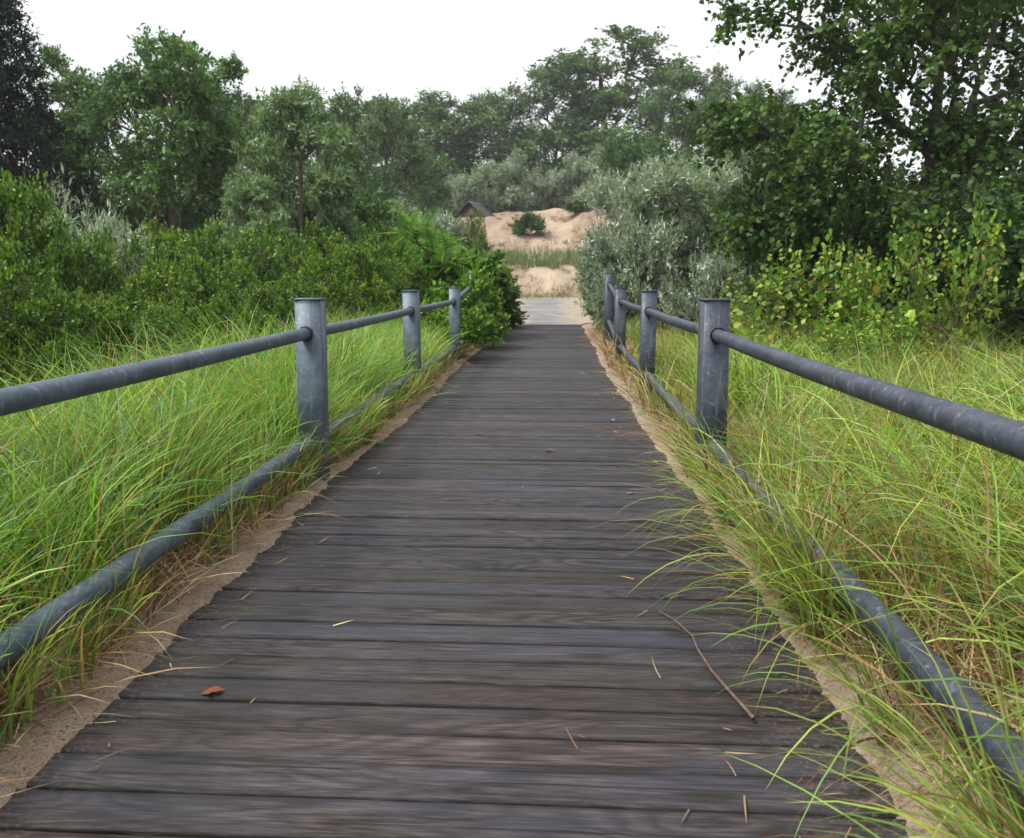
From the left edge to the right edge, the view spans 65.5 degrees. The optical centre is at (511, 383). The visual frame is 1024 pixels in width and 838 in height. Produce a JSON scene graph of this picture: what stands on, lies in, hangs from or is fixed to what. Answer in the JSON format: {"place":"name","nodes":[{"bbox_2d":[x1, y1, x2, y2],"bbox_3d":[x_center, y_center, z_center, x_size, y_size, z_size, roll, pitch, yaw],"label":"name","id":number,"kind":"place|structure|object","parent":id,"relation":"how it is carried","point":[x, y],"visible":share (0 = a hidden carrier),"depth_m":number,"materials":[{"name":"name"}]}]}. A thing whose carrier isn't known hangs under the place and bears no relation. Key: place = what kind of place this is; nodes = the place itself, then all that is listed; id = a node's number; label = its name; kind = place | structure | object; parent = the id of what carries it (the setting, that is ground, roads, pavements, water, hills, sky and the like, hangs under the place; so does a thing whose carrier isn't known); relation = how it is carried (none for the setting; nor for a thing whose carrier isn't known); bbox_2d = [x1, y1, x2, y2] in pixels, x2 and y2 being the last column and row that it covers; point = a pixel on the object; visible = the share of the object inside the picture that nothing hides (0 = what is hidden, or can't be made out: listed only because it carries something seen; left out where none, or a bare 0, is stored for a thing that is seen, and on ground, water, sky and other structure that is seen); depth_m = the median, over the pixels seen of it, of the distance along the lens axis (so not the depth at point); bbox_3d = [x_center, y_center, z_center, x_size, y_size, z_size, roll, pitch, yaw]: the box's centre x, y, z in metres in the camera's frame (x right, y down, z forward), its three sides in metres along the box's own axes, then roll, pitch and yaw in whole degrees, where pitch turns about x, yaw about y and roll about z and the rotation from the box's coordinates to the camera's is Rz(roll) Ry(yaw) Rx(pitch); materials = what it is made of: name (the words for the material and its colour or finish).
{"place":"outdoors","nodes":[
{"label":"outdoors","id":0,"kind":"place"},
{"bbox_2d":[0,207,1023,837],"bbox_3d":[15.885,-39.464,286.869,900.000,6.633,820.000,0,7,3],"label":"ground","id":1,"kind":"structure","parent":0,"point":[562,225],"depth_m":2.69,"materials":[{"name":"beige sand"}]},
{"bbox_2d":[0,0,92,232],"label":"conifer","id":2,"kind":"object","parent":1,"relation":"on","point":[14,142],"visible":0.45,"depth_m":19.58,"materials":[{"name":"green plant"}]},
{"bbox_2d":[0,241,104,431],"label":"green shrub","id":3,"kind":"object","parent":1,"relation":"on","point":[48,305],"visible":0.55,"depth_m":5.94,"materials":[{"name":"green plant"}]},
{"bbox_2d":[10,327,108,424],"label":"green shrub","id":4,"kind":"object","parent":1,"relation":"on","point":[33,361],"visible":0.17,"depth_m":5.73,"materials":[{"name":"green plant"}]},
{"bbox_2d":[0,166,135,382],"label":"green shrub","id":5,"kind":"object","parent":1,"relation":"on","point":[31,240],"visible":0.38,"depth_m":8.15,"materials":[{"name":"green plant"}]},
{"bbox_2d":[9,96,141,236],"bbox_3d":[-12.752,-4.760,22.690,3.240,6.843,3.522,3,8,21],"label":"leafy tree","id":6,"kind":"object","parent":1,"relation":"on","point":[83,162],"visible":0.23,"depth_m":22.15,"materials":[{"name":"green plant"}]},
{"bbox_2d":[4,163,149,323],"bbox_3d":[-6.622,-1.511,11.889,2.325,3.516,2.713,-6,10,-40],"label":"silver bush","id":7,"kind":"object","parent":1,"relation":"on","point":[121,242],"visible":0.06,"depth_m":11.71,"materials":[{"name":"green plant"}]},
{"bbox_2d":[35,180,129,224],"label":"undergrowth shrub","id":8,"kind":"object","parent":1,"relation":"on","point":[90,199],"visible":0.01,"depth_m":23.13,"materials":[{"name":"green plant"}]},
{"bbox_2d":[32,40,147,236],"bbox_3d":[-12.724,-5.943,24.312,3.862,8.641,4.199,1,8,7],"label":"leafy tree","id":9,"kind":"object","parent":1,"relation":"on","point":[66,92],"visible":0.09,"depth_m":23.25,"materials":[{"name":"green plant"}]},
{"bbox_2d":[40,214,146,323],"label":"green shrub","id":10,"kind":"object","parent":1,"relation":"on","point":[105,278],"visible":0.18,"depth_m":9.28,"materials":[{"name":"green plant"}]},
{"bbox_2d":[27,290,194,369],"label":"green shrub","id":11,"kind":"object","parent":1,"relation":"on","point":[117,318],"visible":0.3,"depth_m":6.55,"materials":[{"name":"green plant"}]},
{"bbox_2d":[75,187,153,261],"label":"silver bush","id":12,"kind":"object","parent":1,"relation":"on","point":[130,231],"depth_m":12.69,"materials":[{"name":"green plant"}]},
{"bbox_2d":[51,254,210,357],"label":"green shrub","id":13,"kind":"object","parent":1,"relation":"on","point":[145,280],"visible":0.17,"depth_m":8.69,"materials":[{"name":"green plant"}]},
{"bbox_2d":[64,19,253,257],"bbox_3d":[-8.871,-5.277,20.948,5.221,8.340,4.802,4,8,26],"label":"leafy tree","id":14,"kind":"object","parent":1,"relation":"on","point":[155,81],"visible":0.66,"depth_m":20.16,"materials":[{"name":"green plant"}]},
{"bbox_2d":[122,190,199,247],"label":"undergrowth shrub","id":15,"kind":"object","parent":1,"relation":"on","point":[130,212],"visible":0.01,"depth_m":25.24,"materials":[{"name":"green plant"}]},
{"bbox_2d":[133,215,240,311],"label":"green shrub","id":16,"kind":"object","parent":1,"relation":"on","point":[167,237],"visible":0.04,"depth_m":14.76,"materials":[{"name":"green plant"}]},
{"bbox_2d":[118,241,265,332],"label":"green shrub","id":17,"kind":"object","parent":1,"relation":"on","point":[209,291],"visible":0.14,"depth_m":10.09,"materials":[{"name":"green plant"}]},
{"bbox_2d":[139,293,283,355],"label":"green shrub","id":18,"kind":"object","parent":1,"relation":"on","point":[220,309],"visible":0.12,"depth_m":7.66,"materials":[{"name":"green plant"}]},
{"bbox_2d":[127,50,298,253],"bbox_3d":[-9.559,-6.174,25.924,5.507,8.590,5.065,-2,8,-11],"label":"leafy tree","id":19,"kind":"object","parent":1,"relation":"on","point":[231,69],"visible":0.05,"depth_m":24.48,"materials":[{"name":"green plant"}]},
{"bbox_2d":[0,273,474,669],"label":"pipe fence","id":20,"kind":"object","parent":1,"relation":"on","point":[310,333],"visible":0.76,"depth_m":3.56,"materials":[{"name":"metal"}]},
{"bbox_2d":[178,214,305,313],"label":"green shrub","id":21,"kind":"object","parent":1,"relation":"on","point":[213,256],"visible":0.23,"depth_m":13.37,"materials":[{"name":"green plant"}]},
{"bbox_2d":[203,161,297,278],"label":"pale leafy tree","id":22,"kind":"object","parent":1,"relation":"on","point":[253,191],"visible":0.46,"depth_m":17.75,"materials":[{"name":"green plant"}]},
{"bbox_2d":[0,288,508,750],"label":"beach grass","id":23,"kind":"structure","parent":1,"relation":"on","point":[81,478],"depth_m":3.62,"materials":[{"name":"green plant"}]},
{"bbox_2d":[200,90,322,239],"bbox_3d":[-7.286,-5.052,23.964,3.466,7.137,3.662,4,8,28],"label":"pale leafy tree","id":24,"kind":"object","parent":1,"relation":"on","point":[286,196],"visible":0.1,"depth_m":23.21,"materials":[{"name":"green plant"}]},
{"bbox_2d":[198,276,336,342],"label":"green shrub","id":25,"kind":"object","parent":1,"relation":"on","point":[267,304],"visible":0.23,"depth_m":9.46,"materials":[{"name":"green plant"}]},
{"bbox_2d":[223,73,366,282],"bbox_3d":[-5.641,-4.633,20.910,3.746,6.880,3.958,-3,8,-20],"label":"pale leafy tree","id":26,"kind":"object","parent":1,"relation":"on","point":[327,188],"visible":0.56,"depth_m":20.11,"materials":[{"name":"green plant"}]},
{"bbox_2d":[236,217,358,294],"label":"green shrub","id":27,"kind":"object","parent":1,"relation":"on","point":[311,231],"visible":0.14,"depth_m":15.81,"materials":[{"name":"green plant"}]},
{"bbox_2d":[263,239,394,330],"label":"green shrub","id":28,"kind":"object","parent":1,"relation":"on","point":[345,294],"visible":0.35,"depth_m":11.50,"materials":[{"name":"green plant"}]},
{"bbox_2d":[288,183,408,257],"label":"undergrowth shrub","id":29,"kind":"object","parent":1,"relation":"on","point":[362,207],"visible":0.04,"depth_m":23.44,"materials":[{"name":"green plant"}]},
{"bbox_2d":[291,81,411,213],"bbox_3d":[-6.856,-7.760,33.428,5.097,9.082,5.395,0,7,3],"label":"tree","id":30,"kind":"object","parent":1,"relation":"on","point":[370,173],"visible":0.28,"depth_m":32.82,"materials":[{"name":"green plant"}]},
{"bbox_2d":[312,216,417,277],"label":"green shrub","id":31,"kind":"object","parent":1,"relation":"on","point":[372,228],"visible":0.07,"depth_m":19.66,"materials":[{"name":"green plant"}]},
{"bbox_2d":[324,238,411,325],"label":"green shrub","id":32,"kind":"object","parent":1,"relation":"on","point":[367,268],"visible":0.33,"depth_m":13.21,"materials":[{"name":"green plant"}]},
{"bbox_2d":[309,90,451,217],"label":"tree","id":33,"kind":"object","parent":1,"relation":"on","point":[409,178],"visible":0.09,"depth_m":49.96,"materials":[{"name":"green plant"}]},
{"bbox_2d":[345,92,458,221],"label":"tree","id":34,"kind":"object","parent":1,"relation":"on","point":[408,144],"visible":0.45,"depth_m":38.49,"materials":[{"name":"green plant"}]},
{"bbox_2d":[352,232,451,305],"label":"green shrub","id":35,"kind":"object","parent":1,"relation":"on","point":[414,270],"visible":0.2,"depth_m":16.32,"materials":[{"name":"green plant"}]},
{"bbox_2d":[381,226,431,292],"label":"frond shrub","id":36,"kind":"object","parent":1,"relation":"on","point":[408,242],"visible":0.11,"depth_m":19.28,"materials":[{"name":"green plant"}]},
{"bbox_2d":[377,198,472,310],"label":"frond shrub","id":37,"kind":"object","parent":1,"relation":"on","point":[418,228],"visible":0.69,"depth_m":16.34,"materials":[{"name":"green plant"}]},
{"bbox_2d":[357,107,492,212],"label":"tree","id":38,"kind":"object","parent":1,"relation":"on","point":[472,157],"visible":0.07,"depth_m":72.65,"materials":[{"name":"green plant"}]},
{"bbox_2d":[383,228,467,261],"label":"green shrub","id":39,"kind":"object","parent":1,"relation":"on","point":[398,234],"visible":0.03,"depth_m":19.93,"materials":[{"name":"green plant"}]},
{"bbox_2d":[387,192,471,245],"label":"silver bush","id":40,"kind":"object","parent":1,"relation":"on","point":[445,223],"visible":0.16,"depth_m":25.61,"materials":[{"name":"green plant"}]},
{"bbox_2d":[386,199,473,251],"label":"undergrowth shrub","id":41,"kind":"object","parent":1,"relation":"on","point":[423,213],"depth_m":29.51,"materials":[{"name":"green plant"}]},
{"bbox_2d":[415,226,472,253],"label":"green shrub","id":42,"kind":"object","parent":1,"relation":"on","point":[468,242],"visible":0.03,"depth_m":26.02,"materials":[{"name":"green plant"}]},
{"bbox_2d":[405,150,495,216],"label":"undergrowth shrub","id":43,"kind":"object","parent":1,"relation":"on","point":[445,159],"visible":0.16,"depth_m":62.48,"materials":[{"name":"green plant"}]},
{"bbox_2d":[401,297,502,350],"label":"rose bush","id":44,"kind":"object","parent":1,"relation":"on","point":[480,335],"visible":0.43,"depth_m":12.30,"materials":[{"name":"green plant"}]},
{"bbox_2d":[0,324,908,837],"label":"boardwalk","id":45,"kind":"structure","parent":1,"relation":"on","point":[476,652],"depth_m":2.53,"materials":[{"name":"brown wood"}]},
{"bbox_2d":[200,686,224,694],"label":"fallen leaf","id":46,"kind":"object","parent":45,"relation":"on","point":[213,689],"visible":1,"depth_m":2.42,"materials":[{"name":"orange plant"}]},
{"bbox_2d":[658,610,755,720],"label":"twig","id":47,"kind":"object","parent":45,"relation":"on","point":[741,704],"visible":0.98,"depth_m":2.48,"materials":[{"name":"brown wood"}]},
{"bbox_2d":[410,241,521,314],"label":"pathside bush","id":48,"kind":"object","parent":1,"relation":"on","point":[496,266],"visible":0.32,"depth_m":16.45,"materials":[{"name":"green plant"}]},
{"bbox_2d":[393,86,539,214],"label":"tree","id":49,"kind":"object","parent":1,"relation":"on","point":[432,106],"visible":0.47,"depth_m":66.66,"materials":[{"name":"green plant"}]},
{"bbox_2d":[422,261,512,349],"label":"rose bush","id":50,"kind":"object","parent":1,"relation":"on","point":[478,281],"visible":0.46,"depth_m":14.05,"materials":[{"name":"green plant"}]},
{"bbox_2d":[453,207,486,245],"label":"green shrub","id":51,"kind":"object","parent":1,"relation":"on","point":[474,230],"visible":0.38,"depth_m":49.45,"materials":[{"name":"green plant"}]},
{"bbox_2d":[440,163,502,212],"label":"silver bush","id":52,"kind":"object","parent":1,"relation":"on","point":[462,185],"visible":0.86,"depth_m":59.72,"materials":[{"name":"green plant"}]},
{"bbox_2d":[453,201,494,218],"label":"shed","id":53,"kind":"structure","parent":1,"relation":"on","point":[465,209],"depth_m":57.19,"materials":[{"name":"grey wood"}]},
{"bbox_2d":[467,230,490,254],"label":"green shrub","id":54,"kind":"object","parent":1,"relation":"on","point":[484,247],"visible":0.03,"depth_m":32.42,"materials":[{"name":"green plant"}]},
{"bbox_2d":[447,77,554,171],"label":"tree","id":55,"kind":"object","parent":1,"relation":"on","point":[498,104],"visible":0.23,"depth_m":77.31,"materials":[{"name":"green plant"}]},
{"bbox_2d":[473,145,543,212],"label":"silver bush","id":56,"kind":"object","parent":1,"relation":"on","point":[513,168],"visible":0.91,"depth_m":60.51,"materials":[{"name":"green plant"}]},
{"bbox_2d":[502,275,529,327],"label":"pathside bush","id":57,"kind":"object","parent":1,"relation":"on","point":[516,320],"visible":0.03,"depth_m":20.51,"materials":[{"name":"green plant"}]},
{"bbox_2d":[502,166,538,202],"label":"undergrowth shrub","id":58,"kind":"object","parent":1,"relation":"on","point":[518,181],"visible":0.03,"depth_m":71.80,"materials":[{"name":"green plant"}]},
{"bbox_2d":[508,208,547,236],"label":"dune clump","id":59,"kind":"object","parent":1,"relation":"on","point":[529,221],"visible":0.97,"depth_m":51.12,"materials":[{"name":"green plant"}]},
{"bbox_2d":[510,159,578,211],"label":"silver bush","id":60,"kind":"object","parent":1,"relation":"on","point":[548,192],"visible":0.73,"depth_m":62.64,"materials":[{"name":"green plant"}]},
{"bbox_2d":[484,213,607,298],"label":"dune grass","id":61,"kind":"structure","parent":1,"relation":"on","point":[516,258],"depth_m":41.79,"materials":[{"name":"green plant"}]},
{"bbox_2d":[519,156,577,210],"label":"undergrowth shrub","id":62,"kind":"object","parent":1,"relation":"on","point":[557,166],"visible":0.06,"depth_m":70.10,"materials":[{"name":"green plant"}]},
{"bbox_2d":[499,56,598,171],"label":"tree","id":63,"kind":"object","parent":1,"relation":"on","point":[545,111],"visible":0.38,"depth_m":75.88,"materials":[{"name":"green plant"}]},
{"bbox_2d":[561,198,592,213],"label":"dune clump","id":64,"kind":"object","parent":1,"relation":"on","point":[576,206],"visible":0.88,"depth_m":53.48,"materials":[{"name":"green plant"}]},
{"bbox_2d":[548,149,608,208],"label":"silver bush","id":65,"kind":"object","parent":1,"relation":"on","point":[574,169],"visible":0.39,"depth_m":61.30,"materials":[{"name":"green plant"}]},
{"bbox_2d":[570,141,624,203],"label":"silver bush","id":66,"kind":"object","parent":1,"relation":"on","point":[591,166],"visible":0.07,"depth_m":57.72,"materials":[{"name":"green plant"}]},
{"bbox_2d":[581,277,638,326],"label":"rose bush","id":67,"kind":"object","parent":1,"relation":"on","point":[589,313],"visible":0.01,"depth_m":19.35,"materials":[{"name":"green plant"}]},
{"bbox_2d":[576,149,658,250],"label":"silver bush","id":68,"kind":"object","parent":1,"relation":"on","point":[602,198],"visible":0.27,"depth_m":31.00,"materials":[{"name":"green plant"}]},
{"bbox_2d":[523,24,715,185],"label":"tree","id":69,"kind":"object","parent":1,"relation":"on","point":[607,99],"visible":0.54,"depth_m":69.64,"materials":[{"name":"green plant"}]},
{"bbox_2d":[571,189,683,328],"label":"silver bush","id":70,"kind":"object","parent":1,"relation":"on","point":[633,267],"visible":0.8,"depth_m":16.90,"materials":[{"name":"green plant"}]},
{"bbox_2d":[596,124,694,201],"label":"undergrowth shrub","id":71,"kind":"object","parent":1,"relation":"on","point":[630,150],"visible":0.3,"depth_m":53.17,"materials":[{"name":"green plant"}]},
{"bbox_2d":[580,145,750,312],"bbox_3d":[4.147,-3.659,19.936,4.566,4.840,5.369,-1,8,-8],"label":"silver bush","id":72,"kind":"object","parent":1,"relation":"on","point":[667,183],"visible":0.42,"depth_m":18.69,"materials":[{"name":"green plant"}]},
{"bbox_2d":[630,59,741,169],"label":"tree","id":73,"kind":"object","parent":1,"relation":"on","point":[692,80],"visible":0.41,"depth_m":56.76,"materials":[{"name":"green plant"}]},
{"bbox_2d":[656,161,725,274],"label":"undergrowth shrub","id":74,"kind":"object","parent":1,"relation":"on","point":[676,223],"visible":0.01,"depth_m":24.86,"materials":[{"name":"green plant"}]},
{"bbox_2d":[657,232,755,338],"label":"silver bush","id":75,"kind":"object","parent":1,"relation":"on","point":[706,286],"visible":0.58,"depth_m":14.81,"materials":[{"name":"green plant"}]},
{"bbox_2d":[663,131,759,309],"bbox_3d":[6.381,-4.724,23.320,4.364,6.116,5.132,-2,8,-12],"label":"silver bush","id":76,"kind":"object","parent":1,"relation":"on","point":[744,162],"visible":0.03,"depth_m":22.22,"materials":[{"name":"green plant"}]},
{"bbox_2d":[681,72,767,174],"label":"tree","id":77,"kind":"object","parent":1,"relation":"on","point":[721,91],"visible":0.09,"depth_m":45.32,"materials":[{"name":"green plant"}]},
{"bbox_2d":[731,353,773,422],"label":"leafy weed","id":78,"kind":"object","parent":1,"relation":"on","point":[749,377],"visible":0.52,"depth_m":6.34,"materials":[{"name":"green plant"}]},
{"bbox_2d":[671,181,837,322],"bbox_3d":[6.560,-2.989,19.115,5.844,4.414,4.742,4,8,28],"label":"undergrowth shrub","id":79,"kind":"object","parent":1,"relation":"on","point":[745,265],"depth_m":19.62,"materials":[{"name":"green plant"}]},
{"bbox_2d":[741,83,810,161],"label":"tree","id":80,"kind":"object","parent":1,"relation":"on","point":[783,96],"visible":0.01,"depth_m":37.06,"materials":[{"name":"green plant"}]},
{"bbox_2d":[573,304,1023,837],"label":"beach grass","id":81,"kind":"structure","parent":1,"relation":"on","point":[989,499],"depth_m":2.96,"materials":[{"name":"green plant"}]},
{"bbox_2d":[716,232,889,351],"bbox_3d":[3.748,-0.933,10.351,2.018,2.107,2.176,-1,8,-8],"label":"yellow green shrub","id":82,"kind":"object","parent":1,"relation":"on","point":[769,283],"visible":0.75,"depth_m":10.36,"materials":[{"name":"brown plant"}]},
{"bbox_2d":[603,273,1023,798],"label":"pipe fence","id":83,"kind":"object","parent":1,"relation":"on","point":[717,339],"visible":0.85,"depth_m":2.52,"materials":[{"name":"metal"}]},
{"bbox_2d":[720,86,919,322],"bbox_3d":[6.254,-3.417,16.241,3.743,5.409,3.942,-3,8,-21],"label":"broadleaf tree","id":84,"kind":"object","parent":1,"relation":"on","point":[762,166],"visible":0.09,"depth_m":16.30,"materials":[{"name":"green plant"}]},
{"bbox_2d":[751,298,936,367],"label":"yellow green shrub","id":85,"kind":"object","parent":1,"relation":"on","point":[834,341],"visible":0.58,"depth_m":8.60,"materials":[{"name":"green plant"}]},
{"bbox_2d":[668,0,1023,332],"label":"broadleaf tree","id":86,"kind":"object","parent":1,"relation":"on","point":[832,149],"visible":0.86,"depth_m":11.66,"materials":[{"name":"green plant"}]},
{"bbox_2d":[836,331,876,373],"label":"leafy weed","id":87,"kind":"object","parent":1,"relation":"on","point":[847,351],"visible":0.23,"depth_m":7.80,"materials":[{"name":"green plant"}]},
{"bbox_2d":[747,178,973,332],"bbox_3d":[6.638,-2.075,14.527,3.917,3.646,4.827,0,7,-2],"label":"undergrowth shrub","id":88,"kind":"object","parent":1,"relation":"on","point":[852,225],"visible":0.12,"depth_m":13.83,"materials":[{"name":"green plant"}]},
{"bbox_2d":[800,222,949,362],"bbox_3d":[4.459,-0.899,9.994,1.571,2.216,1.456,-3,8,-21],"label":"yellow green shrub","id":89,"kind":"object","parent":1,"relation":"on","point":[869,303],"visible":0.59,"depth_m":9.75,"materials":[{"name":"green plant"}]},
{"bbox_2d":[863,323,916,379],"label":"leafy weed","id":90,"kind":"object","parent":1,"relation":"on","point":[870,348],"visible":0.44,"depth_m":7.58,"materials":[{"name":"green plant"}]},
{"bbox_2d":[806,160,997,323],"bbox_3d":[7.684,-2.252,15.208,5.081,3.838,4.123,-5,9,-32],"label":"undergrowth shrub","id":91,"kind":"object","parent":1,"relation":"on","point":[892,281],"visible":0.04,"depth_m":13.99,"materials":[{"name":"green plant"}]},
{"bbox_2d":[904,342,928,376],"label":"leafy weed","id":92,"kind":"object","parent":1,"relation":"on","point":[915,353],"visible":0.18,"depth_m":7.64,"materials":[{"name":"green plant"}]},
{"bbox_2d":[833,0,1023,223],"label":"broadleaf tree","id":93,"kind":"object","parent":1,"relation":"on","point":[1001,43],"visible":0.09,"depth_m":14.17,"materials":[{"name":"green plant"}]},
{"bbox_2d":[859,173,1023,337],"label":"undergrowth shrub","id":94,"kind":"object","parent":1,"relation":"on","point":[883,250],"visible":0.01,"depth_m":12.97,"materials":[{"name":"green plant"}]},
{"bbox_2d":[873,185,1023,363],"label":"yellow green shrub","id":95,"kind":"object","parent":1,"relation":"on","point":[973,277],"visible":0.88,"depth_m":9.38,"materials":[{"name":"green plant"}]},
{"bbox_2d":[933,327,969,367],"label":"leafy weed","id":96,"kind":"object","parent":1,"relation":"on","point":[956,342],"visible":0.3,"depth_m":8.38,"materials":[{"name":"green plant"}]},
{"bbox_2d":[889,164,1023,353],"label":"undergrowth shrub","id":97,"kind":"object","parent":1,"relation":"on","point":[1009,273],"visible":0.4,"depth_m":10.92,"materials":[{"name":"green plant"}]},
{"bbox_2d":[0,325,1023,837],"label":"dry grass","id":98,"kind":"structure","parent":0,"point":[188,549],"depth_m":2.63,"materials":[{"name":"plant"}]},
{"bbox_2d":[0,0,1023,201],"label":"sky","id":99,"kind":"structure","parent":0,"point":[461,48],"materials":[{"name":"white"}]},
{"bbox_2d":[515,289,591,323],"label":"path","id":100,"kind":"structure","parent":0,"point":[554,310],"depth_m":27.51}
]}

